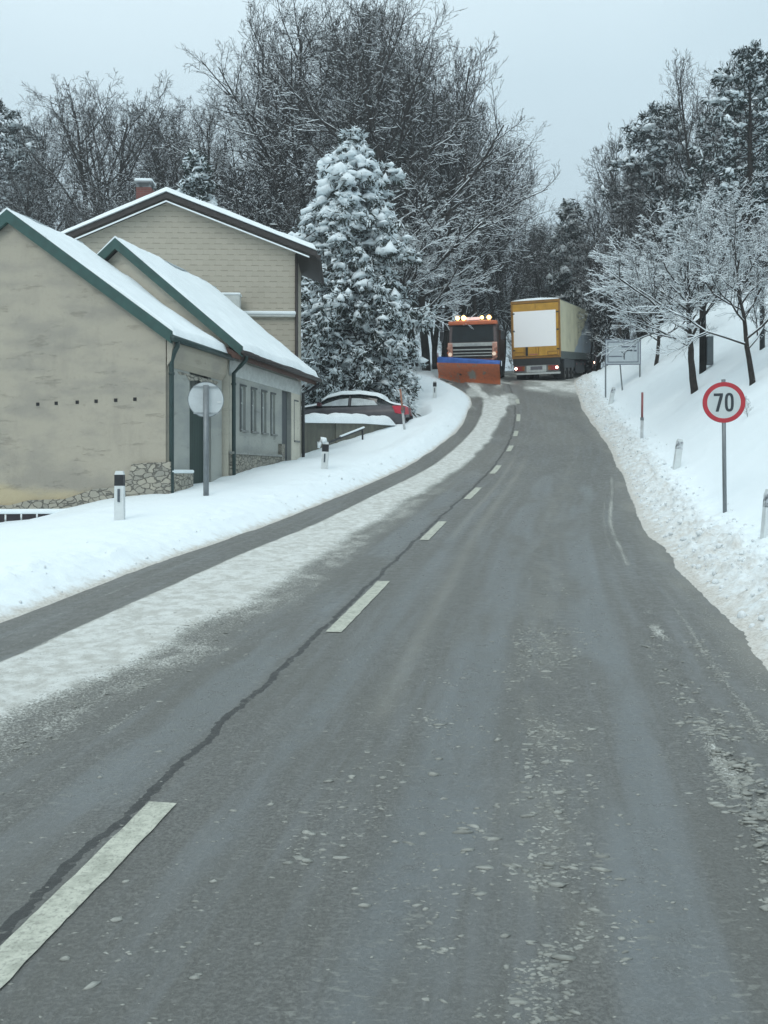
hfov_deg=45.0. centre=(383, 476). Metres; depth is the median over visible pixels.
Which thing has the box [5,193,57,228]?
bare tree
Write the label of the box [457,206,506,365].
bare tree
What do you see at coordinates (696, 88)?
bare tree
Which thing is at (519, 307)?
rear door
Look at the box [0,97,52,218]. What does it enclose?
snowy pine
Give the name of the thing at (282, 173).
bare tree
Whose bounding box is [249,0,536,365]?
bare tree
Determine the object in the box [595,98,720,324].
snowy pine
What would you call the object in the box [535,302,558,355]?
rear door
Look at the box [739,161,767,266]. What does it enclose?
bare tree
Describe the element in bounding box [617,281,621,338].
wooden pole
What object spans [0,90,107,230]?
bare tree
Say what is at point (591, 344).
bare sapling
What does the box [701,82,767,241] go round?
bare tree
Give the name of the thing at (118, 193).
bare sapling
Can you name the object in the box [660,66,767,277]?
bare tree
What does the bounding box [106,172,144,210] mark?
bare tree
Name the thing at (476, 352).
snow plough truck
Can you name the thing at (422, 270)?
bare tree
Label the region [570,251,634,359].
bare sapling
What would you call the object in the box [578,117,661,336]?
bare tree
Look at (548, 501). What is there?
road
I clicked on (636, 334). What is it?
bare sapling
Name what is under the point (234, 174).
bare tree
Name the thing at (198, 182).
snowy fir
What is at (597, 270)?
bare tree
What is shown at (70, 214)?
bare tree
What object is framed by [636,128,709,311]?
bare tree
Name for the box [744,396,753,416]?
bare sapling
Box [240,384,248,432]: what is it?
window
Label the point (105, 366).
plaster house
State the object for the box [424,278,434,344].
bare tree
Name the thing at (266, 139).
bare tree
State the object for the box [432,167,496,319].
bare tree
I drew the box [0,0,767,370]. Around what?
sky
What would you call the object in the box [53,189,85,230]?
bare tree
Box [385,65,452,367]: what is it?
bare tree
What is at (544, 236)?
bare tree
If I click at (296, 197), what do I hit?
bare tree
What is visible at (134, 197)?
bare tree
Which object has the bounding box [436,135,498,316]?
bare tree
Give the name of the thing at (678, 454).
delineator post
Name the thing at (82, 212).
bare tree
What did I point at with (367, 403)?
parked car
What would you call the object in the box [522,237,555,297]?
bare tree
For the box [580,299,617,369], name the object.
bare sapling
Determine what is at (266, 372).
grey house
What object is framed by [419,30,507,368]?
bare tree
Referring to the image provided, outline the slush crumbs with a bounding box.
[0,578,767,1023]
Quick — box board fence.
[0,509,67,521]
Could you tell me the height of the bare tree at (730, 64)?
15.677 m
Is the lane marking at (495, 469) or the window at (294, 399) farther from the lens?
the window at (294, 399)
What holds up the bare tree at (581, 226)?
on the snow ground
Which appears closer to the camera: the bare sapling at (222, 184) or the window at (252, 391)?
the window at (252, 391)
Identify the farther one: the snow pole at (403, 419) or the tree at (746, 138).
the tree at (746, 138)
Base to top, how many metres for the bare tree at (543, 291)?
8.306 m
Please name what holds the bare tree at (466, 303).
on the snow ground
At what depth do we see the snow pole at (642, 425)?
28.97 m
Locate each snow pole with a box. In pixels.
[399,389,405,429]
[640,392,643,438]
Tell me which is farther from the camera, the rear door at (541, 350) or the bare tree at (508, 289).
the bare tree at (508, 289)
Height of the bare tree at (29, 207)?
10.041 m
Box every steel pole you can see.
[699,254,712,373]
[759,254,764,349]
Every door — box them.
[190,409,202,483]
[282,391,286,460]
[512,303,535,356]
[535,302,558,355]
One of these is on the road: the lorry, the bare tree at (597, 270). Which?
the lorry
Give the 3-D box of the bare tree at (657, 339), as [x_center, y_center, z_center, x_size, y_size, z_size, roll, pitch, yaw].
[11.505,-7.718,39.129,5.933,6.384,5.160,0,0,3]
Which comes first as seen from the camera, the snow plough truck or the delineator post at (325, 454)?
the delineator post at (325, 454)
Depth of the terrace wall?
30.88 m
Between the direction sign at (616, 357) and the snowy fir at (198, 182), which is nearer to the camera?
the direction sign at (616, 357)
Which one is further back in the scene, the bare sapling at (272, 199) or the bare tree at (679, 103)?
the bare sapling at (272, 199)
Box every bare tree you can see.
[0,67,161,219]
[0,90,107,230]
[0,145,60,225]
[0,146,30,208]
[0,159,62,224]
[4,196,25,214]
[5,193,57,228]
[14,117,90,228]
[41,71,192,213]
[43,164,133,230]
[45,78,144,218]
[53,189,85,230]
[54,197,85,231]
[59,196,104,225]
[98,90,232,197]
[98,119,232,198]
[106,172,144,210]
[108,182,157,210]
[125,90,315,226]
[125,95,215,189]
[166,132,246,215]
[167,34,373,228]
[172,0,428,345]
[202,62,316,222]
[217,5,313,199]
[228,197,268,222]
[247,115,312,230]
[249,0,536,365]
[268,161,318,234]
[276,0,443,342]
[282,39,496,355]
[287,0,427,212]
[294,13,560,370]
[305,0,466,366]
[373,101,568,356]
[377,173,500,368]
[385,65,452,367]
[390,52,512,319]
[404,86,556,356]
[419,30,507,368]
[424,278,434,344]
[425,180,550,329]
[428,299,444,352]
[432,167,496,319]
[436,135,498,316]
[443,151,522,314]
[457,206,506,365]
[466,137,541,313]
[480,244,540,330]
[481,226,516,372]
[491,281,514,343]
[498,226,545,365]
[500,259,517,333]
[502,223,555,299]
[515,213,553,298]
[516,176,652,338]
[522,222,560,296]
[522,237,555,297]
[529,260,572,303]
[563,227,617,370]
[568,202,604,286]
[569,221,622,327]
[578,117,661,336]
[579,218,635,369]
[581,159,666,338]
[582,161,767,393]
[583,153,670,326]
[584,216,728,365]
[591,215,631,365]
[599,239,642,337]
[600,158,720,321]
[606,189,670,334]
[620,178,767,385]
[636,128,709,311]
[645,47,713,212]
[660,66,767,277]
[672,81,728,307]
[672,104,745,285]
[695,49,745,284]
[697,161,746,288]
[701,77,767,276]
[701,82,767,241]
[721,205,767,290]
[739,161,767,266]
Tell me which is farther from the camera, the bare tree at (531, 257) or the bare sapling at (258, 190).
the bare tree at (531, 257)
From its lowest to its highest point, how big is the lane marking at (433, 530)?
0.200 m
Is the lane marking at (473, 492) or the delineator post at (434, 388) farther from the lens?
the delineator post at (434, 388)
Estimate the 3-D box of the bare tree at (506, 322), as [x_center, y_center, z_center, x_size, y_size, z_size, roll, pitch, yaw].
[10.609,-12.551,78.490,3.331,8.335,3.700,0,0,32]
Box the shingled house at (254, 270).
[61,178,323,381]
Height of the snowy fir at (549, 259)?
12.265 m
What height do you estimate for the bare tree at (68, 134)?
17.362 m
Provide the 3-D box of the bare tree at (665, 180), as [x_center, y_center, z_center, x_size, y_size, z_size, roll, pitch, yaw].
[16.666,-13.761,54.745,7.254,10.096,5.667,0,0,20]
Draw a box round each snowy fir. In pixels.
[174,148,217,205]
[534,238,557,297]
[537,198,604,372]
[654,174,717,311]
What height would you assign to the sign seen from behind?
2.633 m
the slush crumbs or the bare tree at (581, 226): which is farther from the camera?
the bare tree at (581, 226)
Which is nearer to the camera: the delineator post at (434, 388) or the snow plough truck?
the delineator post at (434, 388)
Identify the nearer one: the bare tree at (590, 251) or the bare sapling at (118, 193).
the bare sapling at (118, 193)
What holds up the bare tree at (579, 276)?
on the snow ground
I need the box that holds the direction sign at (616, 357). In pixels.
[605,339,640,396]
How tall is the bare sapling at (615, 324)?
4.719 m
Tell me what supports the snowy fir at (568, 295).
on the snow ground
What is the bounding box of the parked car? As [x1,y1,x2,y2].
[301,390,412,423]
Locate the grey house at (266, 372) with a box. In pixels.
[97,236,321,476]
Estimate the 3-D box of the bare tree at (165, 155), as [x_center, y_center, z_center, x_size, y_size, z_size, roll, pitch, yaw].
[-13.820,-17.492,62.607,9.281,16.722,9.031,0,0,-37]
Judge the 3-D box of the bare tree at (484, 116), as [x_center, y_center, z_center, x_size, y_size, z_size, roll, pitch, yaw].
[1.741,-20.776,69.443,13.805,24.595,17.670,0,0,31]
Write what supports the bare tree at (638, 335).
on the snow ground
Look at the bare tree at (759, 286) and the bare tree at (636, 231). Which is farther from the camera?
the bare tree at (636, 231)
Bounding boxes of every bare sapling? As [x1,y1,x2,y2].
[13,190,69,230]
[100,175,163,214]
[167,163,248,205]
[214,169,315,227]
[222,158,303,231]
[404,326,420,351]
[500,327,513,370]
[560,245,638,372]
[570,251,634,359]
[577,298,614,369]
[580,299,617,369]
[592,293,638,347]
[600,295,643,349]
[634,291,665,338]
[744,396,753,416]
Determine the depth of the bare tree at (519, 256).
62.68 m
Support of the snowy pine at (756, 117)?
on the snow ground
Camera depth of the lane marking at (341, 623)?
9.86 m
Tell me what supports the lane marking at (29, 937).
on the road
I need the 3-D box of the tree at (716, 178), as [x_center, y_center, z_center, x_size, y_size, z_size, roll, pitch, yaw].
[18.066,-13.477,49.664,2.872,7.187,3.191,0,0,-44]
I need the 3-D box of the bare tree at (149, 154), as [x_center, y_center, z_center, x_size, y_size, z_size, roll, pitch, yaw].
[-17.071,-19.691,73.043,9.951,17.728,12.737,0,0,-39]
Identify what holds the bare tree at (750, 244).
on the snow ground
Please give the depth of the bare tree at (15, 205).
55.17 m
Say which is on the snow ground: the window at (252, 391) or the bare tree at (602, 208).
the bare tree at (602, 208)
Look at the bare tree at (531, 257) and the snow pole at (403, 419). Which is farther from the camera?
the bare tree at (531, 257)
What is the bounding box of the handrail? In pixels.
[328,426,364,442]
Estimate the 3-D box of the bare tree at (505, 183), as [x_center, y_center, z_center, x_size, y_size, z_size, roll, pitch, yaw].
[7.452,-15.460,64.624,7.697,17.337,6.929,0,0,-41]
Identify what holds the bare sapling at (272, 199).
on the snow ground
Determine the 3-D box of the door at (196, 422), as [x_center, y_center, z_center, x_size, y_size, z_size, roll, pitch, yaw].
[-4.268,-0.350,20.711,0.060,2.400,1.180,0,0,12]
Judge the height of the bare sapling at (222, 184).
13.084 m
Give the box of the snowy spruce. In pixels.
[283,125,437,416]
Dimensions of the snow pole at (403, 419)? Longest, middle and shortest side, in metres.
1.750 x 0.110 x 0.105 m
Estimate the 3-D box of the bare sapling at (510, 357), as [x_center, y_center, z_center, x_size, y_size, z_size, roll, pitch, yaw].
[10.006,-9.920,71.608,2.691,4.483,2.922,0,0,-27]
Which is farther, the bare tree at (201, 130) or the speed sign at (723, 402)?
the bare tree at (201, 130)
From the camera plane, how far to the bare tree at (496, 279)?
61.67 m
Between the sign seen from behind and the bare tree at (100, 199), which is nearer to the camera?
the sign seen from behind
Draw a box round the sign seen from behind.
[188,382,223,495]
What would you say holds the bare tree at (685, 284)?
on the snow ground
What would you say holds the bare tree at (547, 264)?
on the snow ground
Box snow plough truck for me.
[437,315,504,384]
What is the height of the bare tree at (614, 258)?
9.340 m
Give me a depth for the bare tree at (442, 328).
64.75 m
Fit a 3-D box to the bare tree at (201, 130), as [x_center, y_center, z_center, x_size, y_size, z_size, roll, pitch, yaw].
[-10.900,-16.971,61.243,12.304,17.126,9.613,0,0,25]
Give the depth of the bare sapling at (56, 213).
59.05 m
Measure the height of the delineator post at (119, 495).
1.100 m
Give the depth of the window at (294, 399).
26.77 m
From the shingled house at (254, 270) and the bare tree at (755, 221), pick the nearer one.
the shingled house at (254, 270)
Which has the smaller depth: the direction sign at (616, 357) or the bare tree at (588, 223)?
the direction sign at (616, 357)
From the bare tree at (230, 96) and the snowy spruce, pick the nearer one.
the snowy spruce
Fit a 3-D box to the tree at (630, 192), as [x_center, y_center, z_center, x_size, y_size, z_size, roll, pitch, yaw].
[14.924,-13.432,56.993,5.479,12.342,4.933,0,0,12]
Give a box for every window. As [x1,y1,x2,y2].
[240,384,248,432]
[251,387,258,433]
[261,389,268,434]
[270,392,277,435]
[294,399,299,442]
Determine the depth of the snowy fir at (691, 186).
49.72 m
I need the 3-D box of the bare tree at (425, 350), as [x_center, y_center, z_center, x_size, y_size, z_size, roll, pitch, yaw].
[1.844,-16.798,57.426,15.483,21.550,12.096,0,0,-14]
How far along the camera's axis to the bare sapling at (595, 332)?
59.75 m
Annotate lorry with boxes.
[511,298,596,379]
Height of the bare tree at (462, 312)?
21.610 m
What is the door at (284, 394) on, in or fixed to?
in the grey house at (266, 372)
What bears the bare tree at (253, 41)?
on the snow ground
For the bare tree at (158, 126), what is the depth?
64.15 m
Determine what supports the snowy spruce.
on the snow ground
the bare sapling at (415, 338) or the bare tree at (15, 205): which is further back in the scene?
the bare sapling at (415, 338)
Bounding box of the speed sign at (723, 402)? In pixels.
[702,379,745,512]
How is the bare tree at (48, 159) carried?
on the snow ground
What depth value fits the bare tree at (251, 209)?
53.03 m
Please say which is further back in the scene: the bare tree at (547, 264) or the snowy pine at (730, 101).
the bare tree at (547, 264)
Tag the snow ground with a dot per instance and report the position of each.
(80, 549)
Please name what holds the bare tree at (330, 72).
on the snow ground
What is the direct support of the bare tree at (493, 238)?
on the snow ground
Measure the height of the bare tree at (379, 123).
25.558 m
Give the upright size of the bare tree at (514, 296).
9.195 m
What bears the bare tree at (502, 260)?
on the snow ground
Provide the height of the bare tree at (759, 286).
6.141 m
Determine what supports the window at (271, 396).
in the grey house at (266, 372)
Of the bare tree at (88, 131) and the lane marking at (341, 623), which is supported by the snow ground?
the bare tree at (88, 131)
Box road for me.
[0,371,767,1023]
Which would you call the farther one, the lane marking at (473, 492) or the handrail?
the handrail
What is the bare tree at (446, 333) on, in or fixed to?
on the snow ground
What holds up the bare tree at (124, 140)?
on the snow ground
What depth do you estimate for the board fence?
18.41 m
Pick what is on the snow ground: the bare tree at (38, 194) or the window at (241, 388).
the bare tree at (38, 194)
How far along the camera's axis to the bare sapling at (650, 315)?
63.48 m
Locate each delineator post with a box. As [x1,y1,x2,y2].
[114,471,124,520]
[317,437,328,468]
[433,381,436,397]
[608,387,614,404]
[672,439,682,469]
[760,489,767,538]
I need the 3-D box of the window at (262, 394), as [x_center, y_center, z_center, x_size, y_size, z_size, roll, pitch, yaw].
[-3.172,-1.685,24.322,0.180,1.170,0.460,0,0,12]
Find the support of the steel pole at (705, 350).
on the snow ground
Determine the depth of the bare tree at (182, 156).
54.62 m
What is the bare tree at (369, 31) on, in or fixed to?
on the snow ground
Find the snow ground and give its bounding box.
[0,277,767,669]
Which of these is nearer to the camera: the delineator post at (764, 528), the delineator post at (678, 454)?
the delineator post at (764, 528)
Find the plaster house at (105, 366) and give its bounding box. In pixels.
[0,207,234,514]
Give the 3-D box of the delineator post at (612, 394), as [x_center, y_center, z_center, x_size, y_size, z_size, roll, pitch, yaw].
[9.315,-3.178,38.021,0.172,1.000,0.092,12,-3,-14]
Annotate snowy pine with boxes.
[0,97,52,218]
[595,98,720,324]
[684,39,767,289]
[737,73,767,202]
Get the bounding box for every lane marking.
[0,801,175,987]
[326,581,389,631]
[420,521,446,539]
[464,487,480,498]
[489,465,501,473]
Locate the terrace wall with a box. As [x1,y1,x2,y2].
[301,413,396,453]
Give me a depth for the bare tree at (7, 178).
66.62 m

